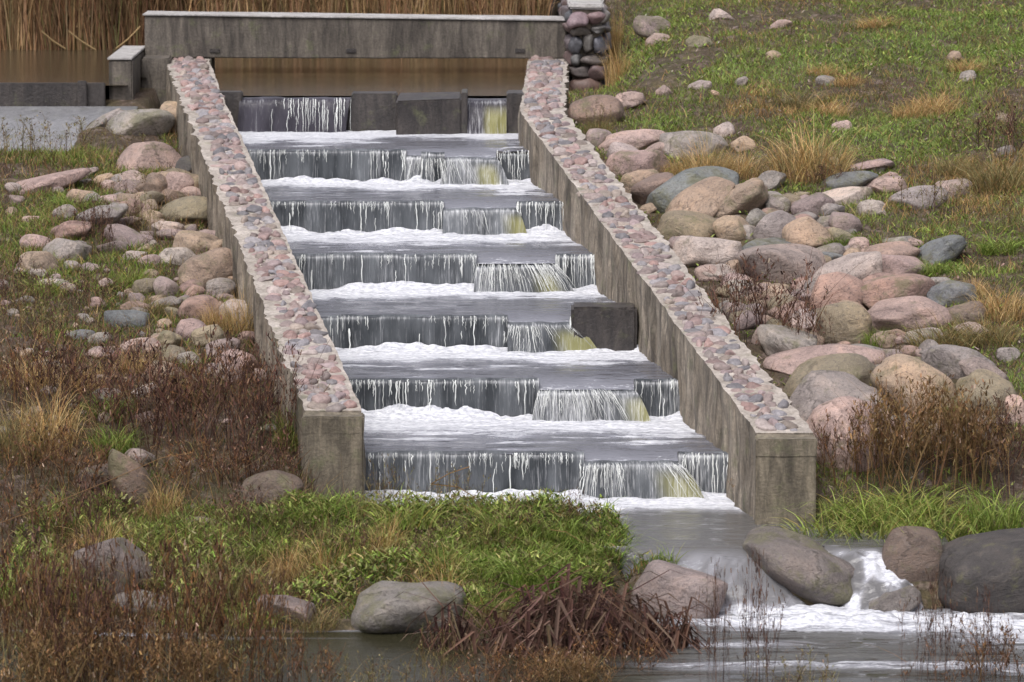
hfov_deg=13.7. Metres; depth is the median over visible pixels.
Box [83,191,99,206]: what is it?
stone
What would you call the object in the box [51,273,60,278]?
stone
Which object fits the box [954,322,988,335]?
boulder
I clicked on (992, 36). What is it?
dead weed clump
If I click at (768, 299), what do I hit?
stone
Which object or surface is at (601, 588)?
broken sedge
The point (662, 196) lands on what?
boulder
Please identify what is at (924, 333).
boulder
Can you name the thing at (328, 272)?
falling water
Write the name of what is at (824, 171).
dead weed clump
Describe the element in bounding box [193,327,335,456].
dead weed clump
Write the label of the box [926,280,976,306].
boulder
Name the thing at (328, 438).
end post
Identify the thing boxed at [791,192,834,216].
boulder
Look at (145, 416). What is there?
stone
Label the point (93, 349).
boulder
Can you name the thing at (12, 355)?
dead weed clump
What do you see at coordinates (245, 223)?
side wall
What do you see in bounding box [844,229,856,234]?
stone
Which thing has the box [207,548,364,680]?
dead weed clump
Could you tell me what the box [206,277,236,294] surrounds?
boulder
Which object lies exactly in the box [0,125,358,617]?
grass
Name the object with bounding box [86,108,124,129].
boulder
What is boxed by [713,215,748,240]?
boulder
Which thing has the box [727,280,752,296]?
boulder
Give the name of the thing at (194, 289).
stone
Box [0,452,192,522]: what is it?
bent stem
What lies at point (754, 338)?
stone
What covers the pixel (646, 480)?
falling water
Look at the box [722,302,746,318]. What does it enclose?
boulder
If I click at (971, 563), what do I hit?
boulder
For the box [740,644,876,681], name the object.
dead weed clump
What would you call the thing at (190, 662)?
dead weed clump
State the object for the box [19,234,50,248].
boulder
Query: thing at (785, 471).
end post
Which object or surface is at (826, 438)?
dead weed clump
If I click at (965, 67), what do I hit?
dry grass tuft
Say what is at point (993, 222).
dead weed clump
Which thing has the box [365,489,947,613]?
tail water
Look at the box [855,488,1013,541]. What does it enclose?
green grass tuft
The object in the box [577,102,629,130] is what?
dead weed clump
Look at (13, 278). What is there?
dead weed clump
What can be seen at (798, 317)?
dead weed clump
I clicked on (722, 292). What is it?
stone
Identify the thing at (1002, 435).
dead weed clump
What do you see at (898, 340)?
stone
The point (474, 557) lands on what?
grass
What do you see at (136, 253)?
boulder
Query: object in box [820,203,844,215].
boulder
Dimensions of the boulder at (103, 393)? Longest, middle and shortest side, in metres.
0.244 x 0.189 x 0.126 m
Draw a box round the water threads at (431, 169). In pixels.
[250,150,528,184]
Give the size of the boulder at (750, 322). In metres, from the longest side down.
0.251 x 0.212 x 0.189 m
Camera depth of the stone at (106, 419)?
31.43 m
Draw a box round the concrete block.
[571,302,637,350]
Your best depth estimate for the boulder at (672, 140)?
38.01 m
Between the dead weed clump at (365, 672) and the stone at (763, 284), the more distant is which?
the stone at (763, 284)
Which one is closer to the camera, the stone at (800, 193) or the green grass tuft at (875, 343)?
the green grass tuft at (875, 343)
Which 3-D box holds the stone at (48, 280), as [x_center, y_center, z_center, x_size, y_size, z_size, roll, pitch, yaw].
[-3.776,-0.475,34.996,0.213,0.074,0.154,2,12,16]
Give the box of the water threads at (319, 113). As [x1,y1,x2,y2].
[271,98,350,132]
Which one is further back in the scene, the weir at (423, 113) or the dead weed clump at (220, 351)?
the weir at (423, 113)
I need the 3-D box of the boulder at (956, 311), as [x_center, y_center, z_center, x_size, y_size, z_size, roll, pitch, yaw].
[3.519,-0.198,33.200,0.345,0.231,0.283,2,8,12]
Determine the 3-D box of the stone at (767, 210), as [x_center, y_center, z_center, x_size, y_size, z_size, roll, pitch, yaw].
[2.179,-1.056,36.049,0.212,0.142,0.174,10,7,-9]
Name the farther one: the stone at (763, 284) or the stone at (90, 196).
the stone at (90, 196)
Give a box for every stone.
[0,279,9,289]
[4,182,20,192]
[5,207,17,214]
[6,308,18,315]
[9,195,24,203]
[16,296,34,303]
[20,349,32,357]
[22,216,38,223]
[28,268,48,276]
[31,406,44,414]
[39,278,56,285]
[40,387,56,395]
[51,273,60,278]
[52,186,64,192]
[52,204,77,219]
[55,279,67,284]
[59,282,75,293]
[63,260,80,268]
[77,313,89,320]
[81,262,100,271]
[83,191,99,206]
[87,167,98,175]
[87,332,112,343]
[90,297,105,306]
[92,173,113,184]
[97,412,114,423]
[98,278,113,287]
[100,179,115,191]
[110,174,121,182]
[128,292,144,301]
[131,307,147,312]
[135,411,154,421]
[138,244,150,251]
[138,254,160,265]
[140,231,153,236]
[141,209,163,219]
[142,234,153,241]
[142,269,158,277]
[143,199,158,210]
[147,219,164,230]
[147,240,157,246]
[149,294,166,301]
[156,330,182,345]
[157,318,171,328]
[164,307,177,316]
[175,155,191,172]
[176,351,200,364]
[178,295,189,300]
[181,186,200,195]
[184,285,205,295]
[186,224,197,230]
[205,289,216,297]
[208,239,222,250]
[216,294,234,300]
[224,337,240,348]
[237,331,254,341]
[250,368,266,379]
[263,424,275,432]
[639,202,656,212]
[655,85,672,96]
[685,35,712,46]
[688,80,711,89]
[709,8,734,19]
[710,90,719,95]
[713,122,734,136]
[715,285,729,297]
[719,300,732,312]
[730,293,746,303]
[731,136,756,151]
[735,76,747,85]
[743,225,754,239]
[745,208,766,226]
[745,293,761,303]
[747,283,767,295]
[747,303,766,314]
[751,327,759,343]
[759,315,772,323]
[761,291,770,300]
[762,207,777,213]
[764,194,790,207]
[766,50,780,59]
[768,306,778,316]
[769,19,791,29]
[769,194,789,212]
[774,283,789,288]
[790,277,804,288]
[793,191,809,195]
[794,214,814,219]
[796,280,805,288]
[810,332,824,344]
[815,75,834,85]
[817,215,829,226]
[831,120,851,131]
[836,341,852,344]
[843,248,860,254]
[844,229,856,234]
[848,237,868,249]
[871,168,884,172]
[882,172,898,175]
[895,335,904,344]
[900,345,917,356]
[908,238,922,246]
[915,349,921,356]
[946,51,962,61]
[959,70,976,81]
[995,113,1011,122]
[996,347,1019,361]
[997,145,1015,154]
[1005,394,1023,425]
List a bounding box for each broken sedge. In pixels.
[394,573,510,652]
[428,564,697,661]
[488,565,676,626]
[597,593,736,654]
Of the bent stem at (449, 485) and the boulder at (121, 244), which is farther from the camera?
the boulder at (121, 244)
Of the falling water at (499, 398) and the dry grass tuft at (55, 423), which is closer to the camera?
the dry grass tuft at (55, 423)
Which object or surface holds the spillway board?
on the ground at (144, 98)
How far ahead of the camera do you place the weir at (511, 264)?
37.06 m
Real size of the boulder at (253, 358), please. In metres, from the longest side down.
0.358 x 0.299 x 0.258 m
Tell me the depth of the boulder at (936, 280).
33.94 m
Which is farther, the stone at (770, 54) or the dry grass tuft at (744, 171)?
the stone at (770, 54)
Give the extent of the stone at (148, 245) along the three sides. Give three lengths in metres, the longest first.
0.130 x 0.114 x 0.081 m
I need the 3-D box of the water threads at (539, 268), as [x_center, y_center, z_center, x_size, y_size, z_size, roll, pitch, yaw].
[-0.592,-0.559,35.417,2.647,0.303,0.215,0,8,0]
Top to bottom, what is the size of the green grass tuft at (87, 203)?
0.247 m
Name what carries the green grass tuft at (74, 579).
on the ground at (144, 98)
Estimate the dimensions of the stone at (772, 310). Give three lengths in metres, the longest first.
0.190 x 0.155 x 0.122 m
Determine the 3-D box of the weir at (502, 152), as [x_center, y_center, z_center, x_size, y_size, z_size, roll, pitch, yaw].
[-1.175,-1.427,38.594,2.743,0.570,0.220,0,8,0]
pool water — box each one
[238,130,527,157]
[261,175,561,208]
[281,224,591,263]
[309,281,637,321]
[335,342,672,389]
[361,403,722,460]
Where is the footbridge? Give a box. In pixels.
[142,11,566,58]
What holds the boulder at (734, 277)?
on the ground at (144, 98)
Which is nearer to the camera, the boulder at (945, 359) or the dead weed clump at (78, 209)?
the boulder at (945, 359)
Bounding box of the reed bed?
[0,0,559,49]
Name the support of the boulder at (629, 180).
on the ground at (144, 98)
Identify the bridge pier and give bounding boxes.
[107,46,214,104]
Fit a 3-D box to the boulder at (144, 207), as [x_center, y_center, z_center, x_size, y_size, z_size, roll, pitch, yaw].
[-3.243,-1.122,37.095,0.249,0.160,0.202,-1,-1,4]
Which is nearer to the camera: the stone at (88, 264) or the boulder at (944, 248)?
the boulder at (944, 248)
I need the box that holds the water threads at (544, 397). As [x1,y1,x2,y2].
[350,379,677,421]
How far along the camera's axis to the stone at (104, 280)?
34.99 m
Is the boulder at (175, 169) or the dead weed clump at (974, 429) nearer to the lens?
the dead weed clump at (974, 429)
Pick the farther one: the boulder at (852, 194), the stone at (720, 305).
the boulder at (852, 194)
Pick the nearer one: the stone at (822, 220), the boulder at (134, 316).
the boulder at (134, 316)
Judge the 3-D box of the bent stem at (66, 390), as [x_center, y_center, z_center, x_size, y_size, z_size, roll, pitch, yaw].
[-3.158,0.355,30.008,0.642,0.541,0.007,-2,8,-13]
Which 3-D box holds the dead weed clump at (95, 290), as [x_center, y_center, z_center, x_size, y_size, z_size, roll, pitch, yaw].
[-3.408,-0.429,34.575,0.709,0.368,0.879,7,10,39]
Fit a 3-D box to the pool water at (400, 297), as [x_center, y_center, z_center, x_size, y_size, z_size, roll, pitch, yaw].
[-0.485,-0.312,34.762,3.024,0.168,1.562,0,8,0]
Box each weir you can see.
[220,89,523,134]
[406,151,527,160]
[477,263,554,264]
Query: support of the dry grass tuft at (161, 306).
on the ground at (144, 98)
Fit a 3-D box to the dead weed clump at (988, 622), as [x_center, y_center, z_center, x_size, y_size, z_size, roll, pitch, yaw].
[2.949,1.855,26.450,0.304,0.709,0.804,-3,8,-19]
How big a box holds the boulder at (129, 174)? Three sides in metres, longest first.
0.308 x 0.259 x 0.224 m
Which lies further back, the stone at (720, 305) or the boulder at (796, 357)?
the stone at (720, 305)
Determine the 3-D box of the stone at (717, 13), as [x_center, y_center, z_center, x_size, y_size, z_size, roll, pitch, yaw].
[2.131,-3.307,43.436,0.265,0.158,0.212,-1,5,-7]
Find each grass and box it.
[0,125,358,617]
[7,484,694,618]
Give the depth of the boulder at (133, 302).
34.30 m
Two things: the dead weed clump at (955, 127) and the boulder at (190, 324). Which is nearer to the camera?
the boulder at (190, 324)
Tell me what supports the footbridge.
on the bridge pier
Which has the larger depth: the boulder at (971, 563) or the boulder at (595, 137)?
the boulder at (595, 137)
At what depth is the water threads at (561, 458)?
30.95 m
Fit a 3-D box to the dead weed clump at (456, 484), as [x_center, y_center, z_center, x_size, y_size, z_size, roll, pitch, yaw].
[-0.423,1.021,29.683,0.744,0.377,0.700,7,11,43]
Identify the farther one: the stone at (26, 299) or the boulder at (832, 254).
the boulder at (832, 254)
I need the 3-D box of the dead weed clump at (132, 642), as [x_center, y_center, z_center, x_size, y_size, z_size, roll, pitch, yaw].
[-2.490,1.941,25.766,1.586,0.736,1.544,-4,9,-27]
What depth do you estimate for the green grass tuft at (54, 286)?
34.76 m
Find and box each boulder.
[16,168,90,194]
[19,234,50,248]
[19,251,58,273]
[42,238,91,261]
[50,220,91,238]
[66,189,92,202]
[66,329,94,339]
[69,537,154,594]
[73,463,110,490]
[75,203,128,224]
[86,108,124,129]
[86,346,113,358]
[91,388,120,399]
[96,241,127,252]
[100,194,118,204]
[104,224,147,247]
[104,310,149,327]
[105,109,174,135]
[108,448,155,507]
[113,179,139,193]
[114,589,173,614]
[116,141,181,171]
[116,193,139,201]
[116,216,140,226]
[118,198,143,216]
[120,300,150,309]
[120,337,161,353]
[121,169,143,180]
[122,251,146,260]
[125,448,155,466]
[132,278,155,294]
[133,383,154,396]
[135,172,167,192]
[138,203,152,216]
[140,191,165,203]
[146,360,182,380]
[150,221,184,232]
[150,297,183,307]
[153,276,179,296]
[156,229,181,239]
[157,171,168,176]
[158,344,185,362]
[159,247,195,265]
[160,101,176,132]
[160,196,207,224]
[161,189,185,201]
[166,171,193,190]
[167,168,189,172]
[172,230,218,254]
[175,318,205,340]
[177,247,232,284]
[177,294,218,319]
[179,279,205,293]
[186,516,215,527]
[187,173,198,187]
[191,324,225,346]
[200,229,214,235]
[205,363,243,383]
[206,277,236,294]
[206,339,235,359]
[215,349,260,369]
[218,299,246,321]
[240,470,303,505]
[256,594,316,626]
[351,580,466,633]
[568,95,623,124]
[586,128,611,149]
[598,129,664,153]
[605,149,670,177]
[607,142,637,158]
[615,91,647,108]
[620,169,658,193]
[630,172,673,204]
[631,559,727,618]
[633,15,670,38]
[645,33,669,46]
[645,141,663,150]
[645,166,738,213]
[657,210,716,239]
[659,131,729,158]
[665,176,734,216]
[668,235,690,248]
[672,236,741,266]
[694,264,720,281]
[702,264,734,278]
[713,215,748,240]
[714,178,768,216]
[721,273,752,285]
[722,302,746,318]
[726,259,743,273]
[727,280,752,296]
[728,307,752,322]
[732,243,825,283]
[733,310,763,330]
[742,237,790,249]
[742,526,854,605]
[753,210,795,238]
[757,324,816,355]
[758,170,785,189]
[761,191,781,209]
[763,344,885,374]
[766,319,785,325]
[767,284,789,297]
[768,294,798,308]
[775,301,806,321]
[782,193,800,210]
[782,216,833,247]
[783,353,876,395]
[788,308,816,329]
[789,370,892,420]
[790,288,811,301]
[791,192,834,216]
[793,211,818,220]
[804,277,816,291]
[806,396,893,471]
[808,271,864,308]
[813,251,881,279]
[815,301,871,343]
[816,242,845,254]
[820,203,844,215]
[821,171,878,189]
[822,186,872,205]
[822,252,843,259]
[824,255,831,262]
[828,212,861,232]
[828,227,853,243]
[838,300,865,309]
[848,158,894,170]
[851,344,882,348]
[856,200,885,215]
[860,273,935,308]
[861,241,920,256]
[862,272,892,281]
[865,175,907,193]
[868,296,952,331]
[868,585,921,611]
[870,330,896,348]
[870,354,956,413]
[876,349,902,353]
[880,236,912,242]
[881,254,925,274]
[882,526,942,581]
[886,329,904,336]
[888,185,947,209]
[892,419,911,433]
[903,327,943,344]
[918,339,938,353]
[919,235,966,265]
[921,344,996,378]
[924,424,945,442]
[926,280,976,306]
[931,277,950,283]
[935,178,972,199]
[938,528,1023,612]
[948,301,986,323]
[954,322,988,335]
[956,369,1015,414]
[959,356,1009,380]
[976,415,1011,427]
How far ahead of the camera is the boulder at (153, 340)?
33.25 m
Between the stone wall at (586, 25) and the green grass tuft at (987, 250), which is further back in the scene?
the stone wall at (586, 25)
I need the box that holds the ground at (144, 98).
[0,0,1023,631]
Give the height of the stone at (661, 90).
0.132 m
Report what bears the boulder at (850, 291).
on the ground at (144, 98)
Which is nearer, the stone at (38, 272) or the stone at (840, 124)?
the stone at (38, 272)
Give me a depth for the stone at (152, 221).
36.65 m
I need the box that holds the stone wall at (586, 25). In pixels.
[556,0,611,91]
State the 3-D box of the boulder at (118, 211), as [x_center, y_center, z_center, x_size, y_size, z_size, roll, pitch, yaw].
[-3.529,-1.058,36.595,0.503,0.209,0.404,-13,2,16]
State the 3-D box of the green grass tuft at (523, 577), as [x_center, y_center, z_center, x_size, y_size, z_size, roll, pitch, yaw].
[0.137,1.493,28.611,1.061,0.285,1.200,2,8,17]
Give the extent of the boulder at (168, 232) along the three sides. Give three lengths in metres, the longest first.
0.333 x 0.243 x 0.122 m
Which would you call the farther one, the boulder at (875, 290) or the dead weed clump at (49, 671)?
the boulder at (875, 290)
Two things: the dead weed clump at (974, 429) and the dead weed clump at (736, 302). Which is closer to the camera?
the dead weed clump at (974, 429)
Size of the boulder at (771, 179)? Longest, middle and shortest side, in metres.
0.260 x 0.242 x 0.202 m
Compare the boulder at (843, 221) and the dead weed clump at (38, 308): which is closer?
the dead weed clump at (38, 308)
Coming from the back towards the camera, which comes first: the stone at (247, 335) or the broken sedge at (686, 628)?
the stone at (247, 335)
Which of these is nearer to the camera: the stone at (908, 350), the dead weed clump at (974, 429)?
the dead weed clump at (974, 429)
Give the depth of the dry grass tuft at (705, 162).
37.38 m
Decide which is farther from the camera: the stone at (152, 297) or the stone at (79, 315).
the stone at (152, 297)
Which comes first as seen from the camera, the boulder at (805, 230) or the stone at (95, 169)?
the boulder at (805, 230)
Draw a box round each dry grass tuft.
[0,344,76,391]
[0,366,110,458]
[0,385,74,465]
[30,349,130,392]
[54,506,151,549]
[98,342,167,374]
[106,291,179,316]
[134,461,196,522]
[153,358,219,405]
[164,539,299,603]
[191,290,240,328]
[209,284,253,334]
[240,530,318,588]
[272,594,351,632]
[273,512,375,587]
[347,505,414,559]
[390,543,505,602]
[459,590,522,628]
[578,110,617,133]
[588,29,643,86]
[607,4,630,56]
[651,123,750,173]
[658,155,699,174]
[708,140,769,180]
[734,100,884,184]
[757,83,840,109]
[787,60,849,75]
[801,94,857,116]
[824,69,880,86]
[839,13,913,27]
[871,307,1006,347]
[881,94,943,119]
[887,86,979,116]
[915,147,995,178]
[923,134,1023,195]
[928,303,1023,347]
[946,53,998,72]
[956,276,1023,321]
[959,271,993,296]
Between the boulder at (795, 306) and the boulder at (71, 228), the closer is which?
the boulder at (795, 306)
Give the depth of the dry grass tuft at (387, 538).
28.99 m
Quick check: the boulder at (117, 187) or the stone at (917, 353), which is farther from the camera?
the boulder at (117, 187)
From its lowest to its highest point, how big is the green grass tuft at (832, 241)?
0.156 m
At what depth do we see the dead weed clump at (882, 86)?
39.57 m
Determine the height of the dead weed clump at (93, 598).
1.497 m
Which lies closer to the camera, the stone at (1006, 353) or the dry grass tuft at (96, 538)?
the dry grass tuft at (96, 538)
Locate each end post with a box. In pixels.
[302,411,364,501]
[754,434,817,524]
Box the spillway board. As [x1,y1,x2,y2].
[0,81,105,105]
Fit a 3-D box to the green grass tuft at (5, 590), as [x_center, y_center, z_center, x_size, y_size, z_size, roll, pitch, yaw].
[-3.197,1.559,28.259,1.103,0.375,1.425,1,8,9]
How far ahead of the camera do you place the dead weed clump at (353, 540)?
28.81 m
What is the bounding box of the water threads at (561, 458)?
[368,452,727,497]
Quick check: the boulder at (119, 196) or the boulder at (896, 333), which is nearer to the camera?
the boulder at (896, 333)
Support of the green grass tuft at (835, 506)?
on the ground at (144, 98)
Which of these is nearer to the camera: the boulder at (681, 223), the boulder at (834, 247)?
the boulder at (834, 247)
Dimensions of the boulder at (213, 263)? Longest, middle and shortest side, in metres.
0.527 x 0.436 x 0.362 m
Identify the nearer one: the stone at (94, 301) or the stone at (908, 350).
the stone at (908, 350)
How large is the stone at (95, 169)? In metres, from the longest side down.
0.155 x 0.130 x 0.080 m
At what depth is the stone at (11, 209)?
37.08 m
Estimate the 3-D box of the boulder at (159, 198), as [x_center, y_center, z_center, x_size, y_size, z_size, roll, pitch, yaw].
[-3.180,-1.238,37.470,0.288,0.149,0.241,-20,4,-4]
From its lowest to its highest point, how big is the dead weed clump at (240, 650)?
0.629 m
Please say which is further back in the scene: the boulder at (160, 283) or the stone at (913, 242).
the stone at (913, 242)
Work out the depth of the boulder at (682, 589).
28.39 m
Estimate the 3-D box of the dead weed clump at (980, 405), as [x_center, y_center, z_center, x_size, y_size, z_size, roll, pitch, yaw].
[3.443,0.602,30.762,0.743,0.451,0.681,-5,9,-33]
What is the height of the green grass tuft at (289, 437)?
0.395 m
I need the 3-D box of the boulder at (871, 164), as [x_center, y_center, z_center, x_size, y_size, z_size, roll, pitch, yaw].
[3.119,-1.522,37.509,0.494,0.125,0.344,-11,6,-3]
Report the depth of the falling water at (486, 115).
40.17 m
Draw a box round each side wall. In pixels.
[166,56,365,472]
[518,55,812,518]
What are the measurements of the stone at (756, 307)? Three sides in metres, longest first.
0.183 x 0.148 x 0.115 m
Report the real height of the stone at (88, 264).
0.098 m
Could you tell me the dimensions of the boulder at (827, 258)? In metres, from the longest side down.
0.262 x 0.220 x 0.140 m
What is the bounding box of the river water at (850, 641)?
[0,604,1023,681]
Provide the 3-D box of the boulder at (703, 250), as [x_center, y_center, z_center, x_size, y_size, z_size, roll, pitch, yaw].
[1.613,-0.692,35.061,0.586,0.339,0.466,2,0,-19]
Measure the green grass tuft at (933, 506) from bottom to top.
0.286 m
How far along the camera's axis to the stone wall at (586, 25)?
42.56 m
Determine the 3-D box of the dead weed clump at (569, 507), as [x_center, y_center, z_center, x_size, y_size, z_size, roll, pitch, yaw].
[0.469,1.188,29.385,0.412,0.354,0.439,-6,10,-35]
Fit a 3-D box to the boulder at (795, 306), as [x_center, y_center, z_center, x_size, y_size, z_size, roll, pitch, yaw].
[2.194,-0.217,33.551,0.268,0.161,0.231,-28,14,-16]
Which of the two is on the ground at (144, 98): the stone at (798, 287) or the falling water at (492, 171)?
the stone at (798, 287)
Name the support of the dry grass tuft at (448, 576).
on the ground at (144, 98)
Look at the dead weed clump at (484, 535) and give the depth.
29.08 m
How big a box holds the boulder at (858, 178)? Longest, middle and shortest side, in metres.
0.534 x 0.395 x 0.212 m
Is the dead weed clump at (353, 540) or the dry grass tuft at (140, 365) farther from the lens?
the dry grass tuft at (140, 365)
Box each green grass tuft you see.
[0,543,97,609]
[8,268,92,296]
[28,550,124,600]
[40,187,120,210]
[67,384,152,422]
[75,415,160,458]
[96,262,173,289]
[111,520,196,557]
[134,508,238,547]
[142,601,238,628]
[196,517,306,566]
[201,593,319,628]
[250,403,297,451]
[258,485,371,529]
[293,512,415,560]
[327,486,473,529]
[432,493,565,539]
[454,537,604,589]
[505,498,615,549]
[554,509,665,566]
[754,500,897,546]
[776,485,936,524]
[798,482,962,544]
[814,232,859,245]
[833,474,994,521]
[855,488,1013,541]
[856,326,893,347]
[905,257,961,276]
[936,471,1023,533]
[959,230,1023,255]
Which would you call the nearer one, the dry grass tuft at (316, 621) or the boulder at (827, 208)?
the dry grass tuft at (316, 621)
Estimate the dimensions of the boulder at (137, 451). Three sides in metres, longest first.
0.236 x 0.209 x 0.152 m
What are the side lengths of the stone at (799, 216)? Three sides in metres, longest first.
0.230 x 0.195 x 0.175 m
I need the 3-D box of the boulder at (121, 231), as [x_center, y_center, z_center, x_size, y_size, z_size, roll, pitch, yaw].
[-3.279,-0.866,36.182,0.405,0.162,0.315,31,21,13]
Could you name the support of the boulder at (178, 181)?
on the ground at (144, 98)
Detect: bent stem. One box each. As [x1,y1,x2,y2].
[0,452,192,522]
[18,352,107,430]
[41,30,65,49]
[68,30,95,49]
[115,26,139,49]
[431,466,474,497]
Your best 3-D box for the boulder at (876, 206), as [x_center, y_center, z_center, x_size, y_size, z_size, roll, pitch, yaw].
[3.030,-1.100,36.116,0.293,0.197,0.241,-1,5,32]
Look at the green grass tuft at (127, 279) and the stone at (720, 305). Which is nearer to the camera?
the stone at (720, 305)
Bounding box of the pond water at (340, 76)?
[0,48,528,95]
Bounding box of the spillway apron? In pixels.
[0,106,137,152]
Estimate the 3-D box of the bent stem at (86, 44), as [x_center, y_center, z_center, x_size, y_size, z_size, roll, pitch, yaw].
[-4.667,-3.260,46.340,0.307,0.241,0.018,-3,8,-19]
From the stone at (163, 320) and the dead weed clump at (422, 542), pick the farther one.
the stone at (163, 320)
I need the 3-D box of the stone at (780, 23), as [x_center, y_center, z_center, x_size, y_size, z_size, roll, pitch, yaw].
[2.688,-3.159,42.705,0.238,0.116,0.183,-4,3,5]
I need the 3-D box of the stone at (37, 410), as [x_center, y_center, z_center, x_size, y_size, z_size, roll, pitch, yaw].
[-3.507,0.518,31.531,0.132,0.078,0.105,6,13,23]
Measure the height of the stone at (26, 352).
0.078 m
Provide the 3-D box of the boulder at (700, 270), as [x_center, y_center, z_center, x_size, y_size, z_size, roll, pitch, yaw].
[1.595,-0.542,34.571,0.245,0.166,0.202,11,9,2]
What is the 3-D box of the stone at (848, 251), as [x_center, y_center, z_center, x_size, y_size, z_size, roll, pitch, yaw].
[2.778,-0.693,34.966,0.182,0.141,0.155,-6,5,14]
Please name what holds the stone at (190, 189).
on the ground at (144, 98)
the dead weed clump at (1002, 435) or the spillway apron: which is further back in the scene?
the spillway apron
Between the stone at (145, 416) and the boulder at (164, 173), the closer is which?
the stone at (145, 416)
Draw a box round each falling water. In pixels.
[237,97,506,133]
[247,148,529,184]
[270,200,562,234]
[292,253,595,292]
[320,314,596,352]
[349,377,679,421]
[365,450,727,498]
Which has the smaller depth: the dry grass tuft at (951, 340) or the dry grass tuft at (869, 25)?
the dry grass tuft at (951, 340)
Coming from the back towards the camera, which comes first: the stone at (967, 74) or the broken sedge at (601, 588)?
the stone at (967, 74)
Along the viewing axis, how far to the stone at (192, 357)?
33.00 m
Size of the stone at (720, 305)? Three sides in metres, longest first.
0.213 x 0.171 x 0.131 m
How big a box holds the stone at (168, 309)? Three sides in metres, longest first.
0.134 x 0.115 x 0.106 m
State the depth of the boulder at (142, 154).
38.74 m
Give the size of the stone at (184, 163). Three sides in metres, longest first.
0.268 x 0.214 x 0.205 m
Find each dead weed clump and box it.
[0,111,91,159]
[0,252,57,308]
[0,275,100,332]
[0,316,179,428]
[0,320,155,407]
[0,415,185,500]
[0,458,160,681]
[0,475,143,543]
[0,513,148,681]
[0,523,144,664]
[0,576,89,681]
[0,595,152,681]
[17,472,149,538]
[17,518,311,681]
[26,116,148,149]
[30,268,149,314]
[31,579,264,681]
[41,329,222,452]
[44,615,319,681]
[50,351,265,427]
[52,197,110,234]
[56,325,168,381]
[72,517,374,681]
[77,193,117,254]
[78,535,251,664]
[79,308,289,458]
[100,432,280,498]
[103,166,165,191]
[113,190,184,234]
[145,602,316,681]
[180,334,280,406]
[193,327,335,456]
[198,421,308,492]
[200,627,410,681]
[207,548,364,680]
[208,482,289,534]
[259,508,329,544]
[316,519,383,564]
[323,648,431,681]
[349,453,419,522]
[383,614,490,681]
[394,647,619,681]
[398,459,501,510]
[399,524,460,558]
[405,632,635,681]
[432,511,535,558]
[478,641,651,681]
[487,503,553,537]
[500,621,732,676]
[557,488,600,531]
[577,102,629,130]
[678,247,861,345]
[695,557,734,681]
[702,261,765,307]
[729,545,794,681]
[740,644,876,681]
[749,146,809,180]
[782,291,834,343]
[783,162,859,191]
[784,367,1007,494]
[811,385,985,490]
[838,75,918,102]
[856,379,1023,495]
[868,330,917,386]
[875,166,1010,214]
[879,617,1023,681]
[889,568,980,681]
[937,100,1023,155]
[941,397,1023,457]
[952,194,1023,233]
[952,387,1023,493]
[954,95,1023,136]
[960,25,1012,47]
[965,581,1020,680]
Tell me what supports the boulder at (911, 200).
on the ground at (144, 98)
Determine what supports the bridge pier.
on the ground at (144, 98)
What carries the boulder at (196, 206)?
on the ground at (144, 98)
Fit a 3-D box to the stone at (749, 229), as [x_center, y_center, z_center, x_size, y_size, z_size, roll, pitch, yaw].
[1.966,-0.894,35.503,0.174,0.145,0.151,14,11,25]
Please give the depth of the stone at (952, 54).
41.02 m
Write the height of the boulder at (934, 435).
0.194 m
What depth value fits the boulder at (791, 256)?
34.48 m
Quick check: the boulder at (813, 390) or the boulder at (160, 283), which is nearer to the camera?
the boulder at (813, 390)
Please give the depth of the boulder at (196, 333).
33.43 m
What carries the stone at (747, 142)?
on the ground at (144, 98)
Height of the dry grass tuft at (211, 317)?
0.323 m
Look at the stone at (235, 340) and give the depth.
33.20 m
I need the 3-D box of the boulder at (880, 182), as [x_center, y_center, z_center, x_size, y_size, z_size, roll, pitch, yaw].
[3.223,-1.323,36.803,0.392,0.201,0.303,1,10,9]
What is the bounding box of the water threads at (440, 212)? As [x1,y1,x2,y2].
[271,201,563,231]
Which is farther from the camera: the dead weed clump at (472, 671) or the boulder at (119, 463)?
the boulder at (119, 463)
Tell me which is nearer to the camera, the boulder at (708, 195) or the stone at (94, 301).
the stone at (94, 301)
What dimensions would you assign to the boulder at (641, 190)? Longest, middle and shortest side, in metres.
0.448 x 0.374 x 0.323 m
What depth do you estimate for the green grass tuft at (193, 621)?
28.00 m
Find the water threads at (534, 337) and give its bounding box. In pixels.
[330,316,590,351]
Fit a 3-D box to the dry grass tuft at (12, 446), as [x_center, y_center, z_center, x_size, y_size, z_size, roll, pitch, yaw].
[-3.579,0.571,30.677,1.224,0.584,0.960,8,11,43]
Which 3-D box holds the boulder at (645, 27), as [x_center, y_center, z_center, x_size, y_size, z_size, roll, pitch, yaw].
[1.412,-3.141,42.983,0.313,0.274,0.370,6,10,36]
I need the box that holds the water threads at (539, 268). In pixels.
[293,254,594,292]
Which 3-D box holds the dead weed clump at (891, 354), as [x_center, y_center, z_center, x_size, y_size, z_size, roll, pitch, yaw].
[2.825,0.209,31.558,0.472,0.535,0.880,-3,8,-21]
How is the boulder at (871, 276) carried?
on the ground at (144, 98)
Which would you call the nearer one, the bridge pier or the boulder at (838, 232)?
the boulder at (838, 232)
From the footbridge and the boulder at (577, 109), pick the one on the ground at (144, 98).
the boulder at (577, 109)

